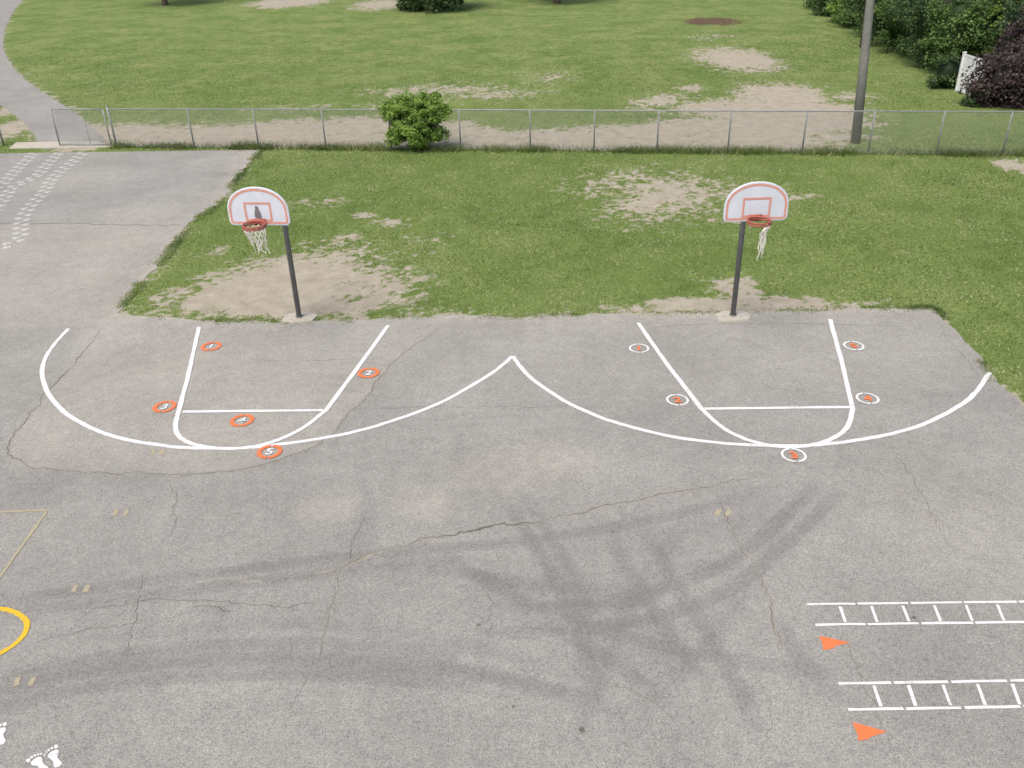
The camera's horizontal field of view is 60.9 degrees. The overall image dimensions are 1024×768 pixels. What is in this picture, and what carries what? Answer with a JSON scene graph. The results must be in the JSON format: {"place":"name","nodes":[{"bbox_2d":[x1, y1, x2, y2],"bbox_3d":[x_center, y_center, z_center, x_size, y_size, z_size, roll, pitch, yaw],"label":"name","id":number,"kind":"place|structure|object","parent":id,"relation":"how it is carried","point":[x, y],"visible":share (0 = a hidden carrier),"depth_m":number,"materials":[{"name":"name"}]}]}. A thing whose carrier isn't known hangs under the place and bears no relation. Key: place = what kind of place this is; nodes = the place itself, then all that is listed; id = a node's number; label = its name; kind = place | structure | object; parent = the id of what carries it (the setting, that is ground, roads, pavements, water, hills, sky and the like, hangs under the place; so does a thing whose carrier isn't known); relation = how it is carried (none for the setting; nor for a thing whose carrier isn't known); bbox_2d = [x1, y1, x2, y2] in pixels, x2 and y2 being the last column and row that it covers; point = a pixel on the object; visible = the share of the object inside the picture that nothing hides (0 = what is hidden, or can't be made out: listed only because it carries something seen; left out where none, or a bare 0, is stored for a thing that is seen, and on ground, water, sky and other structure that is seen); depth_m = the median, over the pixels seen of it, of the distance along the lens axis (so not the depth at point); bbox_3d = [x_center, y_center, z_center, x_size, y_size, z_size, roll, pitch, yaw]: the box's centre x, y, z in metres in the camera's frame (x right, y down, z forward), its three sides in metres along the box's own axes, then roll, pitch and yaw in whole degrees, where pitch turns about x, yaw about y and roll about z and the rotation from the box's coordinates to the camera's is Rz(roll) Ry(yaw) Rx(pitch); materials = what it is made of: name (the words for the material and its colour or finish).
{"place":"outdoors","nodes":[
{"label":"outdoors","id":0,"kind":"place"},
{"bbox_2d":[0,11,1022,155],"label":"field grass","id":1,"kind":"structure","parent":0,"point":[533,55],"depth_m":48.05,"materials":[{"name":"green plant"}]},
{"bbox_2d":[0,0,1023,406],"bbox_3d":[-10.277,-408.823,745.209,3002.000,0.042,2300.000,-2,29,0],"label":"ground","id":2,"kind":"structure","parent":0,"point":[258,286],"depth_m":33.93,"materials":[{"name":"green plant"}]},
{"bbox_2d":[0,130,4,145],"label":"chain link fence","id":3,"kind":"object","parent":2,"relation":"on","point":[2,140],"visible":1,"depth_m":36.85,"materials":[{"name":"metal"}]},
{"bbox_2d":[0,0,106,149],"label":"footpath","id":4,"kind":"structure","parent":2,"relation":"on","point":[28,104],"depth_m":44.23,"materials":[{"name":"concrete"}]},
{"bbox_2d":[9,141,113,148],"bbox_3d":[-18.936,-10.123,36.847,4.822,0.030,1.046,0,29,3],"label":"concrete pad","id":5,"kind":"object","parent":2,"relation":"on","point":[31,145],"visible":0.93,"depth_m":36.72,"materials":[{"name":"beige concrete"}]},
{"bbox_2d":[49,108,111,144],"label":"chain link gate","id":6,"kind":"structure","parent":5,"relation":"on","point":[65,109],"depth_m":36.12,"materials":[{"name":"metal"}]},
{"bbox_2d":[162,0,168,4],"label":"tree","id":7,"kind":"object","parent":2,"relation":"on","point":[164,2],"visible":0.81,"depth_m":86.55,"materials":[{"name":"brown plant"}]},
{"bbox_2d":[227,187,317,322],"bbox_3d":[-5.200,-2.779,19.499,1.289,3.598,2.033,10,31,19],"label":"basketball hoop","id":8,"kind":"object","parent":2,"relation":"on","point":[257,206],"visible":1,"depth_m":18.51,"materials":[{"name":"plastic"}]},
{"bbox_2d":[377,90,452,148],"bbox_3d":[-3.759,-10.277,34.088,2.965,2.317,1.648,-2,29,0],"label":"shrub","id":9,"kind":"object","parent":2,"relation":"on","point":[413,122],"visible":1,"depth_m":33.70,"materials":[{"name":"green plant"}]},
{"bbox_2d":[395,0,463,12],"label":"bush","id":10,"kind":"object","parent":2,"relation":"on","point":[426,5],"visible":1,"depth_m":76.20,"materials":[{"name":"green plant"}]},
{"bbox_2d":[0,150,1023,767],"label":"asphalt playground","id":11,"kind":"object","parent":2,"relation":"on","point":[662,600],"visible":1,"depth_m":13.78},
{"bbox_2d":[0,722,6,744],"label":"foot print","id":12,"kind":"object","parent":11,"relation":"on","point":[2,738],"visible":1,"depth_m":10.63,"materials":[{"name":"white paint"}]},
{"bbox_2d":[0,607,29,654],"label":"yellow curve","id":13,"kind":"object","parent":11,"relation":"on","point":[23,618],"visible":1,"depth_m":12.25,"materials":[{"name":"paint"}]},
{"bbox_2d":[13,677,20,685],"bbox_3d":[-6.447,3.877,11.342,0.075,0.001,0.148,-8,30,-11],"label":"faded dash","id":14,"kind":"object","parent":11,"relation":"on","point":[17,681],"visible":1,"depth_m":11.34,"materials":[{"name":"yellow paint"}]},
{"bbox_2d":[0,512,46,577],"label":"faded line","id":15,"kind":"object","parent":11,"relation":"on","point":[20,547],"visible":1,"depth_m":13.76,"materials":[{"name":"yellow paint"}]},
{"bbox_2d":[0,509,47,512],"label":"faded line","id":16,"kind":"object","parent":11,"relation":"on","point":[24,510],"visible":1,"depth_m":14.55,"materials":[{"name":"yellow paint"}]},
{"bbox_2d":[28,677,35,685],"bbox_3d":[-6.255,3.874,11.337,0.070,0.001,0.148,-6,30,-7],"label":"faded dash","id":17,"kind":"object","parent":11,"relation":"on","point":[31,681],"visible":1,"depth_m":11.34,"materials":[{"name":"yellow paint"}]},
{"bbox_2d":[26,753,47,767],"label":"foot print","id":18,"kind":"object","parent":11,"relation":"on","point":[38,761],"visible":1,"depth_m":10.27,"materials":[{"name":"white paint"}]},
{"bbox_2d":[44,745,61,767],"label":"foot print","id":19,"kind":"object","parent":11,"relation":"on","point":[53,757],"visible":1,"depth_m":10.33,"materials":[{"name":"white paint"}]},
{"bbox_2d":[71,585,77,591],"bbox_3d":[-6.464,3.021,12.864,0.072,0.001,0.159,-6,30,-8],"label":"faded dash","id":20,"kind":"object","parent":11,"relation":"on","point":[74,588],"visible":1,"depth_m":12.86,"materials":[{"name":"yellow paint"}]},
{"bbox_2d":[83,585,89,591],"bbox_3d":[-6.279,3.019,12.858,0.084,0.001,0.158,-4,29,-4],"label":"faded dash","id":21,"kind":"object","parent":11,"relation":"on","point":[86,588],"visible":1,"depth_m":12.86,"materials":[{"name":"yellow paint"}]},
{"bbox_2d":[152,401,176,411],"bbox_3d":[-6.963,0.448,17.443,0.464,0.002,0.462,-2,29,0],"label":"shooting spot","id":22,"kind":"object","parent":11,"relation":"on","point":[154,408],"visible":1,"depth_m":17.43,"materials":[{"name":"orange paint"}]},
{"bbox_2d":[201,342,221,350],"bbox_3d":[-6.829,-0.862,19.765,0.458,0.002,0.460,-2,29,0],"label":"shooting spot","id":23,"kind":"object","parent":11,"relation":"on","point":[217,347],"visible":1,"depth_m":19.74,"materials":[{"name":"orange paint"}]},
{"bbox_2d":[230,414,253,425],"bbox_3d":[-5.247,0.702,16.907,0.464,0.002,0.459,-2,29,0],"label":"shooting spot","id":24,"kind":"object","parent":11,"relation":"on","point":[251,417],"visible":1,"depth_m":16.91,"materials":[{"name":"orange paint"}]},
{"bbox_2d":[182,409,322,412],"bbox_3d":[-5.130,0.530,17.214,2.801,0.001,0.101,-1,29,2],"label":"free throw line","id":25,"kind":"object","parent":11,"relation":"on","point":[207,411],"visible":1,"depth_m":17.21,"materials":[{"name":"white paint"}]},
{"bbox_2d":[0,223,538,535],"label":"crack weeds","id":26,"kind":"object","parent":11,"relation":"on","point":[168,225],"visible":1,"depth_m":13.96,"materials":[{"name":"green plant"}]},
{"bbox_2d":[257,444,282,458],"bbox_3d":[-4.436,1.232,15.926,0.462,0.002,0.461,-2,29,0],"label":"shooting spot","id":27,"kind":"object","parent":11,"relation":"on","point":[278,447],"visible":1,"depth_m":15.92,"materials":[{"name":"orange paint"}]},
{"bbox_2d":[40,328,511,449],"bbox_3d":[-5.689,0.114,17.991,10.869,0.001,4.475,4,30,10],"label":"three point line","id":28,"kind":"object","parent":11,"relation":"on","point":[61,409],"visible":1,"depth_m":16.98,"materials":[{"name":"white paint"}]},
{"bbox_2d":[173,325,389,449],"bbox_3d":[-5.147,-0.107,18.351,4.615,0.001,5.384,-2,29,0],"label":"key line","id":29,"kind":"object","parent":11,"relation":"on","point":[187,378],"visible":1,"depth_m":17.50,"materials":[{"name":"white paint"}]},
{"bbox_2d":[358,368,378,377],"bbox_3d":[-3.046,-0.242,18.477,0.460,0.002,0.461,-2,29,0],"label":"shooting spot","id":30,"kind":"object","parent":11,"relation":"on","point":[362,376],"visible":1,"depth_m":18.45,"materials":[{"name":"orange paint"}]},
{"bbox_2d":[6,326,783,657],"bbox_3d":[-2.679,1.027,16.232,14.117,0.001,11.203,-2,29,0],"label":"pavement crack","id":31,"kind":"object","parent":11,"relation":"on","point":[370,554],"visible":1,"depth_m":14.17,"materials":[{"name":"grey asphalt"}]},
{"bbox_2d":[7,319,977,758],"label":"asphalt cracks","id":32,"kind":"object","parent":11,"relation":"on","point":[423,537],"visible":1,"depth_m":13.90,"materials":[{"name":"grey asphalt"}]},
{"bbox_2d":[33,346,972,755],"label":"litter specks","id":33,"kind":"object","parent":11,"relation":"on","point":[479,624],"visible":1,"depth_m":11.60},
{"bbox_2d":[629,344,648,352],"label":"shooting spot","id":34,"kind":"object","parent":11,"relation":"on","point":[638,348],"visible":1,"depth_m":19.17,"materials":[{"name":"white paint"}]},
{"bbox_2d":[666,394,688,405],"bbox_3d":[3.267,0.311,17.186,0.446,0.002,0.445,-2,29,0],"label":"shooting spot","id":35,"kind":"object","parent":11,"relation":"on","point":[686,402],"visible":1,"depth_m":17.18,"materials":[{"name":"white paint"}]},
{"bbox_2d":[725,509,731,515],"bbox_3d":[3.490,2.077,14.054,0.075,0.001,0.179,14,33,25],"label":"faded dash","id":36,"kind":"object","parent":11,"relation":"on","point":[728,512],"visible":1,"depth_m":14.06,"materials":[{"name":"yellow paint"}]},
{"bbox_2d":[637,319,854,447],"bbox_3d":[5.208,-0.173,17.960,4.548,0.001,5.397,-2,29,0],"label":"key line","id":37,"kind":"object","parent":11,"relation":"on","point":[721,426],"visible":1,"depth_m":17.14,"materials":[{"name":"white paint"}]},
{"bbox_2d":[511,356,991,446],"bbox_3d":[4.718,0.350,17.059,9.927,0.001,3.207,2,30,7],"label":"three point line","id":38,"kind":"object","parent":11,"relation":"on","point":[971,396],"visible":1,"depth_m":16.34,"materials":[{"name":"white paint"}]},
{"bbox_2d":[716,181,788,321],"bbox_3d":[5.080,-2.772,18.993,1.341,3.588,1.991,-2,29,0],"label":"basketball hoop","id":39,"kind":"object","parent":11,"relation":"on","point":[768,202],"visible":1,"depth_m":18.00,"materials":[{"name":"plastic"}]},
{"bbox_2d":[704,406,849,409],"bbox_3d":[5.130,0.459,16.838,2.792,0.001,0.097,-1,29,2],"label":"free throw line","id":40,"kind":"object","parent":11,"relation":"on","point":[727,408],"visible":1,"depth_m":16.84,"materials":[{"name":"white paint"}]},
{"bbox_2d":[781,448,806,461],"bbox_3d":[4.993,1.256,15.421,0.439,0.002,0.445,-2,29,0],"label":"shooting spot","id":41,"kind":"object","parent":11,"relation":"on","point":[795,455],"visible":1,"depth_m":15.41,"materials":[{"name":"white paint"}]},
{"bbox_2d":[819,636,849,649],"bbox_3d":[4.299,3.442,11.585,0.400,0.001,0.254,-2,29,0],"label":"painted cone","id":42,"kind":"object","parent":11,"relation":"on","point":[829,643],"visible":1,"depth_m":11.58,"materials":[{"name":"orange paint"}]},
{"bbox_2d":[843,341,863,349],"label":"shooting spot","id":43,"kind":"object","parent":11,"relation":"on","point":[844,343],"visible":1,"depth_m":19.03,"materials":[{"name":"white paint"}]},
{"bbox_2d":[856,393,879,403],"bbox_3d":[6.972,0.277,17.063,0.447,0.002,0.445,-2,29,0],"label":"shooting spot","id":44,"kind":"object","parent":11,"relation":"on","point":[869,398],"visible":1,"depth_m":17.05,"materials":[{"name":"white paint"}]},
{"bbox_2d":[852,722,886,740],"bbox_3d":[4.268,4.130,10.365,0.383,0.001,0.268,-2,29,0],"label":"painted cone","id":45,"kind":"object","parent":11,"relation":"on","point":[864,732],"visible":1,"depth_m":10.36,"materials":[{"name":"orange paint"}]},
{"bbox_2d":[807,600,1023,625],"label":"painted ladder","id":46,"kind":"object","parent":11,"relation":"on","point":[907,616],"visible":1,"depth_m":12.00,"materials":[{"name":"white paint"}]},
{"bbox_2d":[838,679,1023,710],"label":"painted ladder","id":47,"kind":"object","parent":11,"relation":"on","point":[945,692],"visible":1,"depth_m":10.80,"materials":[{"name":"white paint"}]},
{"bbox_2d":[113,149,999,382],"bbox_3d":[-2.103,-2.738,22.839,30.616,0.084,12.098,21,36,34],"label":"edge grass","id":48,"kind":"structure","parent":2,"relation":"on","point":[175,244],"depth_m":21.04,"materials":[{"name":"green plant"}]},
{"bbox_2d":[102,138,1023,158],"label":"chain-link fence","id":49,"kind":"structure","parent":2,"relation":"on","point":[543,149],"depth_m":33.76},
{"bbox_2d":[106,105,1023,154],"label":"chain link fence","id":50,"kind":"object","parent":2,"relation":"on","point":[594,116],"visible":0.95,"depth_m":33.37,"materials":[{"name":"metal"}]},
{"bbox_2d":[803,0,823,7],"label":"shrub","id":51,"kind":"object","parent":2,"relation":"on","point":[810,4],"visible":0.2,"depth_m":71.94,"materials":[{"name":"green plant"}]},
{"bbox_2d":[807,0,834,16],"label":"shrub","id":52,"kind":"object","parent":2,"relation":"on","point":[821,10],"visible":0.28,"depth_m":67.29,"materials":[{"name":"green plant"}]},
{"bbox_2d":[825,0,853,23],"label":"shrub","id":53,"kind":"object","parent":2,"relation":"on","point":[832,6],"visible":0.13,"depth_m":63.60,"materials":[{"name":"green plant"}]},
{"bbox_2d":[823,0,874,28],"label":"shrub","id":54,"kind":"object","parent":2,"relation":"on","point":[845,19],"visible":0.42,"depth_m":60.98,"materials":[{"name":"green plant"}]},
{"bbox_2d":[859,11,864,46],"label":"utility pole","id":55,"kind":"object","parent":2,"relation":"on","point":[861,33],"visible":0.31,"depth_m":53.76,"materials":[{"name":"brown wood"}]},
{"bbox_2d":[851,0,874,143],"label":"utility pole","id":56,"kind":"object","parent":2,"relation":"on","point":[863,61],"visible":0.91,"depth_m":32.63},
{"bbox_2d":[844,0,887,35],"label":"shrub","id":57,"kind":"object","parent":2,"relation":"on","point":[860,5],"visible":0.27,"depth_m":57.10,"materials":[{"name":"green plant"}]},
{"bbox_2d":[853,0,902,45],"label":"shrub","id":58,"kind":"object","parent":2,"relation":"on","point":[876,20],"visible":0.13,"depth_m":53.82,"materials":[{"name":"green plant"}]},
{"bbox_2d":[873,0,912,53],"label":"shrub","id":59,"kind":"object","parent":2,"relation":"on","point":[893,31],"visible":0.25,"depth_m":51.15,"materials":[{"name":"green plant"}]},
{"bbox_2d":[884,0,926,60],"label":"shrub","id":60,"kind":"object","parent":2,"relation":"on","point":[900,23],"visible":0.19,"depth_m":49.12,"materials":[{"name":"green plant"}]},
{"bbox_2d":[897,0,976,68],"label":"shrub","id":61,"kind":"object","parent":2,"relation":"on","point":[920,33],"visible":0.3,"depth_m":46.99,"materials":[{"name":"green plant"}]},
{"bbox_2d":[925,51,960,87],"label":"shrub","id":62,"kind":"object","parent":2,"relation":"on","point":[947,71],"visible":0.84,"depth_m":42.09,"materials":[{"name":"green plant"}]},
{"bbox_2d":[919,0,995,73],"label":"shrub","id":63,"kind":"object","parent":2,"relation":"on","point":[955,25],"visible":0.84,"depth_m":44.21,"materials":[{"name":"green plant"}]},
{"bbox_2d":[955,52,987,93],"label":"vinyl fence","id":64,"kind":"object","parent":2,"relation":"on","point":[967,60],"visible":0.43,"depth_m":41.18,"materials":[{"name":"white plastic"}]},
{"bbox_2d":[959,0,989,64],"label":"conifer shrub","id":65,"kind":"object","parent":2,"relation":"on","point":[977,51],"visible":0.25,"depth_m":45.01,"materials":[{"name":"green plant"}]},
{"bbox_2d":[958,78,993,106],"bbox_3d":[20.979,-13.087,38.932,1.500,1.315,1.256,-14,32,-21],"label":"shrub","id":66,"kind":"object","parent":2,"relation":"on","point":[971,102],"visible":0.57,"depth_m":38.91,"materials":[{"name":"green plant"}]},
{"bbox_2d":[970,0,1005,59],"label":"conifer shrub","id":67,"kind":"object","parent":2,"relation":"on","point":[995,10],"visible":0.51,"depth_m":44.10,"materials":[{"name":"green plant"}]},
{"bbox_2d":[957,48,1023,109],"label":"purple shrub","id":68,"kind":"object","parent":2,"relation":"on","point":[1003,79],"visible":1,"depth_m":38.12,"materials":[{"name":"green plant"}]},
{"bbox_2d":[972,0,1023,57],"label":"shrub","id":69,"kind":"object","parent":2,"relation":"on","point":[1011,9],"visible":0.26,"depth_m":43.91,"materials":[{"name":"green plant"}]},
{"bbox_2d":[993,6,1023,60],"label":"purple shrub","id":70,"kind":"object","parent":2,"relation":"on","point":[1016,31],"visible":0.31,"depth_m":39.13,"materials":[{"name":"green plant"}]}
]}

